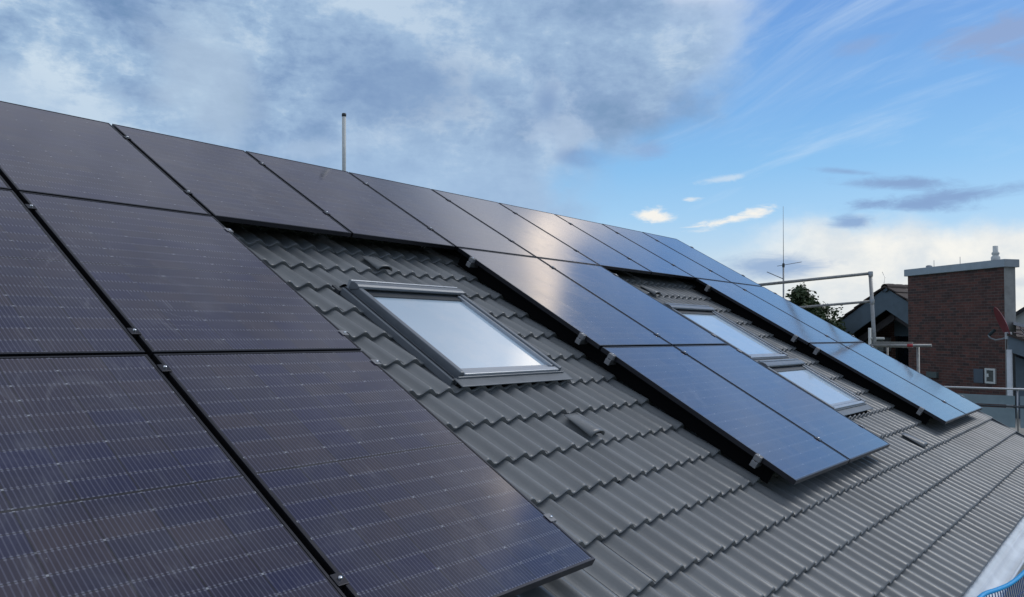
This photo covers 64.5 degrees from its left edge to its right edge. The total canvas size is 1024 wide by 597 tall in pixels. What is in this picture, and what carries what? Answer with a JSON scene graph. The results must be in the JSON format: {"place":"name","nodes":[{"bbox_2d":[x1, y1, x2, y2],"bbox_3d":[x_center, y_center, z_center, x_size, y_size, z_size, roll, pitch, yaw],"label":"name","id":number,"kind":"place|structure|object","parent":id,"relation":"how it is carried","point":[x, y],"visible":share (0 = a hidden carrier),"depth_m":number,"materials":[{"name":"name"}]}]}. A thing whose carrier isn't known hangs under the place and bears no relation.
{"place":"outdoors","nodes":[
{"label":"outdoors","id":0,"kind":"place"},
{"bbox_2d":[0,0,1023,319],"label":"sky","id":1,"kind":"structure","parent":0,"point":[885,136],"materials":[{"name":"blue"}]},
{"label":"ground","id":2,"kind":"structure","parent":0,"visible":0},
{"bbox_2d":[17,195,1023,596],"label":"roof","id":3,"kind":"structure","parent":2,"relation":"on","point":[631,491],"depth_m":5.26,"materials":[{"name":"tile"}]},
{"bbox_2d":[25,204,232,233],"bbox_3d":[-2.574,-0.442,4.237,0.186,0.170,2.394,35,19,34],"label":"mounting rail","id":4,"kind":"object","parent":3,"relation":"attached to","point":[31,207],"visible":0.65,"depth_m":4.19,"materials":[{"name":"metal"}]},
{"bbox_2d":[0,189,144,356],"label":"solar module","id":5,"kind":"object","parent":4,"relation":"attached to","point":[52,302],"visible":0.88,"depth_m":3.44,"materials":[{"name":"black"}]},
{"bbox_2d":[18,191,360,357],"bbox_3d":[-1.715,-0.139,4.298,1.665,0.034,1.132,35,19,34],"label":"solar module","id":6,"kind":"object","parent":4,"relation":"attached to","point":[167,282],"visible":0.88,"depth_m":4.17,"materials":[{"name":"glass"},{"name":"silicon solar cells"},{"name":"black aluminium"}]},
{"bbox_2d":[127,328,348,339],"bbox_3d":[-1.703,0.172,3.510,0.186,0.170,2.394,35,19,34],"label":"mounting rail","id":7,"kind":"object","parent":3,"relation":"attached to","point":[134,332],"visible":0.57,"depth_m":3.47,"materials":[{"name":"metal"}]},
{"bbox_2d":[157,359,381,376],"bbox_3d":[-1.500,0.315,3.341,0.186,0.170,2.394,35,19,34],"label":"mounting rail","id":8,"kind":"object","parent":3,"relation":"attached to","point":[164,369],"visible":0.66,"depth_m":3.30,"materials":[{"name":"metal"}]},
{"bbox_2d":[342,113,345,170],"bbox_3d":[-1.799,-1.372,8.735,0.197,1.246,0.200,-1,-3,39],"label":"roof pole","id":9,"kind":"object","parent":3,"relation":"on","point":[343,141],"visible":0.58,"depth_m":8.72,"materials":[{"name":"silver metal"}]},
{"bbox_2d":[124,136,692,247],"bbox_3d":[-0.758,-1.025,8.746,0.186,0.169,11.654,35,19,34],"label":"mounting rail","id":10,"kind":"object","parent":3,"relation":"attached to","point":[128,138],"visible":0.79,"depth_m":6.91,"materials":[{"name":"metal"}]},
{"bbox_2d":[0,175,11,189],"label":"solar module","id":11,"kind":"object","parent":10,"relation":"attached to","point":[4,185],"visible":0.73,"depth_m":4.32,"materials":[{"name":"black glass"}]},
{"bbox_2d":[0,101,210,215],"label":"solar module","id":12,"kind":"object","parent":10,"relation":"attached to","point":[46,152],"visible":0.84,"depth_m":5.16,"materials":[{"name":"black"}]},
{"bbox_2d":[499,203,650,273],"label":"solar module","id":13,"kind":"object","parent":10,"relation":"attached to","point":[584,243],"visible":0.88,"depth_m":9.68,"materials":[{"name":"black"}]},
{"bbox_2d":[603,224,730,282],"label":"solar module","id":14,"kind":"object","parent":10,"relation":"attached to","point":[671,256],"visible":0.86,"depth_m":11.51,"materials":[{"name":"black"}]},
{"bbox_2d":[330,513,556,590],"bbox_3d":[-0.636,0.925,2.621,0.186,0.169,2.394,35,19,34],"label":"mounting rail","id":15,"kind":"object","parent":3,"relation":"attached to","point":[339,579],"visible":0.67,"depth_m":2.58,"materials":[{"name":"metal"}]},
{"bbox_2d":[0,354,345,596],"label":"solar module","id":16,"kind":"object","parent":15,"relation":"attached to","point":[123,475],"visible":1,"depth_m":2.56,"materials":[{"name":"glass"},{"name":"silicon solar cells"},{"name":"black aluminium"}]},
{"bbox_2d":[152,351,594,596],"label":"solar module","id":17,"kind":"object","parent":15,"relation":"attached to","point":[365,474],"visible":0.95,"depth_m":3.22,"materials":[{"name":"glass"},{"name":"silicon solar cells"},{"name":"black aluminium"}]},
{"bbox_2d":[332,280,572,386],"bbox_3d":[-0.383,0.219,5.511,1.330,0.126,1.159,35,19,34],"label":"roof window","id":18,"kind":"structure","parent":3,"relation":"in","point":[455,338],"depth_m":5.39,"materials":[{"name":"grey glass"}]},
{"bbox_2d":[184,190,743,275],"bbox_3d":[-0.083,-0.548,8.182,0.186,0.170,11.654,35,19,34],"label":"mounting rail","id":19,"kind":"object","parent":3,"relation":"attached to","point":[189,193],"visible":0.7,"depth_m":6.34,"materials":[{"name":"metal"}]},
{"bbox_2d":[112,124,350,236],"bbox_3d":[-2.131,-0.897,6.147,1.665,0.033,1.132,35,19,34],"label":"solar module","id":20,"kind":"object","parent":19,"relation":"attached to","point":[223,183],"visible":0.9,"depth_m":6.04,"materials":[{"name":"glass"},{"name":"silicon solar cells"},{"name":"black aluminium"}]},
{"bbox_2d":[246,151,454,249],"bbox_3d":[-1.412,-0.855,7.050,1.665,0.033,1.132,35,19,34],"label":"solar module","id":21,"kind":"object","parent":19,"relation":"attached to","point":[354,206],"visible":0.94,"depth_m":6.96,"materials":[{"name":"glass"},{"name":"silicon solar cells"},{"name":"black aluminium"}]},
{"bbox_2d":[349,172,534,256],"bbox_3d":[-0.692,-0.811,7.948,1.665,0.035,1.132,35,19,34],"label":"solar module","id":22,"kind":"object","parent":19,"relation":"attached to","point":[457,227],"visible":0.87,"depth_m":7.88,"materials":[{"name":"black"}]},
{"bbox_2d":[431,189,598,264],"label":"solar module","id":23,"kind":"object","parent":19,"relation":"attached to","point":[528,236],"visible":0.82,"depth_m":8.79,"materials":[{"name":"black"}]},
{"bbox_2d":[555,214,694,279],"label":"solar module","id":24,"kind":"object","parent":19,"relation":"attached to","point":[654,264],"visible":0.94,"depth_m":10.58,"materials":[{"name":"black"}]},
{"bbox_2d":[643,232,761,286],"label":"solar module","id":25,"kind":"object","parent":19,"relation":"attached to","point":[707,262],"visible":0.81,"depth_m":12.41,"materials":[{"name":"black"}]},
{"bbox_2d":[466,257,617,275],"bbox_3d":[0.319,-0.267,7.854,0.186,0.170,2.382,35,19,34],"label":"mounting rail","id":26,"kind":"object","parent":3,"relation":"attached to","point":[471,262],"visible":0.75,"depth_m":6.89,"materials":[{"name":"metal"}]},
{"bbox_2d":[457,248,670,362],"bbox_3d":[0.430,0.050,7.012,1.687,0.155,1.132,35,19,34],"label":"solar module","id":27,"kind":"object","parent":26,"relation":"attached to","point":[564,307],"visible":0.93,"depth_m":6.82,"materials":[{"name":"black"}]},
{"bbox_2d":[538,258,726,345],"bbox_3d":[1.166,0.034,7.903,1.665,0.034,1.132,35,19,34],"label":"solar module","id":28,"kind":"object","parent":26,"relation":"attached to","point":[663,321],"visible":0.82,"depth_m":7.84,"materials":[{"name":"black"}]},
{"bbox_2d":[575,332,716,344],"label":"mounting rail","id":29,"kind":"object","parent":3,"relation":"attached to","point":[580,339],"visible":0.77,"depth_m":6.16,"materials":[{"name":"metal"}]},
{"bbox_2d":[604,349,741,364],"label":"mounting rail","id":30,"kind":"object","parent":3,"relation":"attached to","point":[609,359],"visible":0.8,"depth_m":6.00,"materials":[{"name":"metal"}]},
{"bbox_2d":[597,346,848,484],"bbox_3d":[1.558,0.845,6.072,1.675,0.155,1.132,35,19,34],"label":"solar module","id":31,"kind":"object","parent":30,"relation":"attached to","point":[733,422],"visible":1,"depth_m":5.88,"materials":[{"name":"blue"}]},
{"bbox_2d":[663,303,789,361],"bbox_3d":[2.353,0.381,8.943,1.285,0.126,1.204,35,19,34],"label":"roof window","id":32,"kind":"structure","parent":3,"relation":"in","point":[751,345],"depth_m":8.98,"materials":[{"name":"grey glass"}]},
{"bbox_2d":[704,285,776,293],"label":"mounting rail","id":33,"kind":"object","parent":3,"relation":"attached to","point":[707,288],"visible":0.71,"depth_m":10.49,"materials":[{"name":"metal"}]},
{"bbox_2d":[695,278,837,353],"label":"solar module","id":34,"kind":"object","parent":33,"relation":"attached to","point":[764,315],"visible":0.94,"depth_m":10.39,"materials":[{"name":"black"}]},
{"bbox_2d":[749,424,864,468],"bbox_3d":[2.257,1.100,6.238,0.186,0.169,2.382,35,19,34],"label":"mounting rail","id":35,"kind":"object","parent":3,"relation":"attached to","point":[755,462],"visible":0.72,"depth_m":5.27,"materials":[{"name":"metal"}]},
{"bbox_2d":[674,345,889,462],"bbox_3d":[2.305,0.838,6.953,1.665,0.033,1.132,35,19,34],"label":"solar module","id":36,"kind":"object","parent":35,"relation":"attached to","point":[845,436],"visible":0.92,"depth_m":6.88,"materials":[{"name":"blue"}]},
{"bbox_2d":[758,359,872,415],"bbox_3d":[3.081,0.895,8.336,1.010,0.126,1.204,35,19,34],"label":"roof window","id":37,"kind":"structure","parent":3,"relation":"in","point":[795,371],"depth_m":8.35,"materials":[{"name":"grey glass"}]},
{"bbox_2d":[791,334,854,341],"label":"mounting rail","id":38,"kind":"object","parent":3,"relation":"attached to","point":[794,338],"visible":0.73,"depth_m":9.76,"materials":[{"name":"metal"}]},
{"bbox_2d":[734,283,862,342],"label":"solar module","id":39,"kind":"object","parent":38,"relation":"attached to","point":[831,331],"visible":0.82,"depth_m":11.46,"materials":[{"name":"black"}]},
{"bbox_2d":[813,346,874,354],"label":"mounting rail","id":40,"kind":"object","parent":3,"relation":"attached to","point":[816,351],"visible":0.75,"depth_m":9.59,"materials":[{"name":"metal"}]},
{"bbox_2d":[805,343,965,424],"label":"solar module","id":41,"kind":"object","parent":40,"relation":"attached to","point":[898,392],"visible":1,"depth_m":9.46,"materials":[{"name":"blue"}]},
{"bbox_2d":[916,395,963,414],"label":"mounting rail","id":42,"kind":"object","parent":3,"relation":"attached to","point":[920,411],"visible":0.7,"depth_m":8.88,"materials":[{"name":"metal"}]},
{"bbox_2d":[840,343,982,415],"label":"solar module","id":43,"kind":"object","parent":42,"relation":"attached to","point":[925,383],"visible":0.91,"depth_m":10.51,"materials":[{"name":"blue"}]},
{"bbox_2d":[977,570,1023,596],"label":"safety net","id":44,"kind":"object","parent":3,"relation":"hanging from","point":[1016,579],"visible":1,"depth_m":5.27,"materials":[{"name":"blue fabric"}]},
{"bbox_2d":[767,225,799,297],"bbox_3d":[8.258,2.346,24.452,1.050,10.350,0.349,-1,-3,39],"label":"antenna mast","id":45,"kind":"object","parent":2,"relation":"on","point":[783,264],"visible":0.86,"depth_m":24.71,"materials":[{"name":"grey metal"}]},
{"bbox_2d":[785,282,853,334],"bbox_3d":[10.932,3.584,30.148,3.985,8.401,3.433,-1,-3,39],"label":"tree","id":46,"kind":"object","parent":2,"relation":"on","point":[800,295],"visible":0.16,"depth_m":29.86,"materials":[{"name":"green plant"}]},
{"bbox_2d":[759,271,931,372],"bbox_3d":[4.963,3.319,13.268,4.300,7.430,0.950,-1,-3,39],"label":"scaffold","id":47,"kind":"object","parent":2,"relation":"on","point":[876,344],"visible":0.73,"depth_m":12.58,"materials":[{"name":"silver metal"}]},
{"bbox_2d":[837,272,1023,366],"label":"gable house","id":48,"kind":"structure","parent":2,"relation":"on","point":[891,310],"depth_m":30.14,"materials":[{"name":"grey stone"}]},
{"bbox_2d":[904,246,1018,418],"bbox_3d":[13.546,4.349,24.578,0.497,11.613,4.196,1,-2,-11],"label":"brick building","id":49,"kind":"structure","parent":2,"relation":"on","point":[952,319],"depth_m":24.23,"materials":[{"name":"brown brick"}]},
{"bbox_2d":[1006,333,1023,434],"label":"terrace house","id":50,"kind":"structure","parent":2,"relation":"on","point":[1015,344],"depth_m":21.67,"materials":[{"name":"grey stone"}]},
{"bbox_2d":[944,386,1023,431],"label":"terrace railing","id":51,"kind":"object","parent":50,"relation":"on","point":[1006,416],"visible":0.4,"depth_m":18.50,"materials":[{"name":"metal"}]},
{"bbox_2d":[988,307,1011,349],"bbox_3d":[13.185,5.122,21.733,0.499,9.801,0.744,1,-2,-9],"label":"satellite dish","id":52,"kind":"object","parent":50,"relation":"attached to","point":[1001,321],"visible":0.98,"depth_m":22.01,"materials":[{"name":"red metal"}]},
{"bbox_2d":[1013,321,1023,334],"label":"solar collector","id":53,"kind":"object","parent":50,"relation":"on","point":[1020,325],"visible":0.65,"depth_m":22.00,"materials":[{"name":"glass"}]},
{"bbox_2d":[1016,307,1023,323],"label":"house","id":54,"kind":"structure","parent":2,"relation":"on","point":[1019,315],"depth_m":35.55,"materials":[{"name":"grey tile"}]}
]}

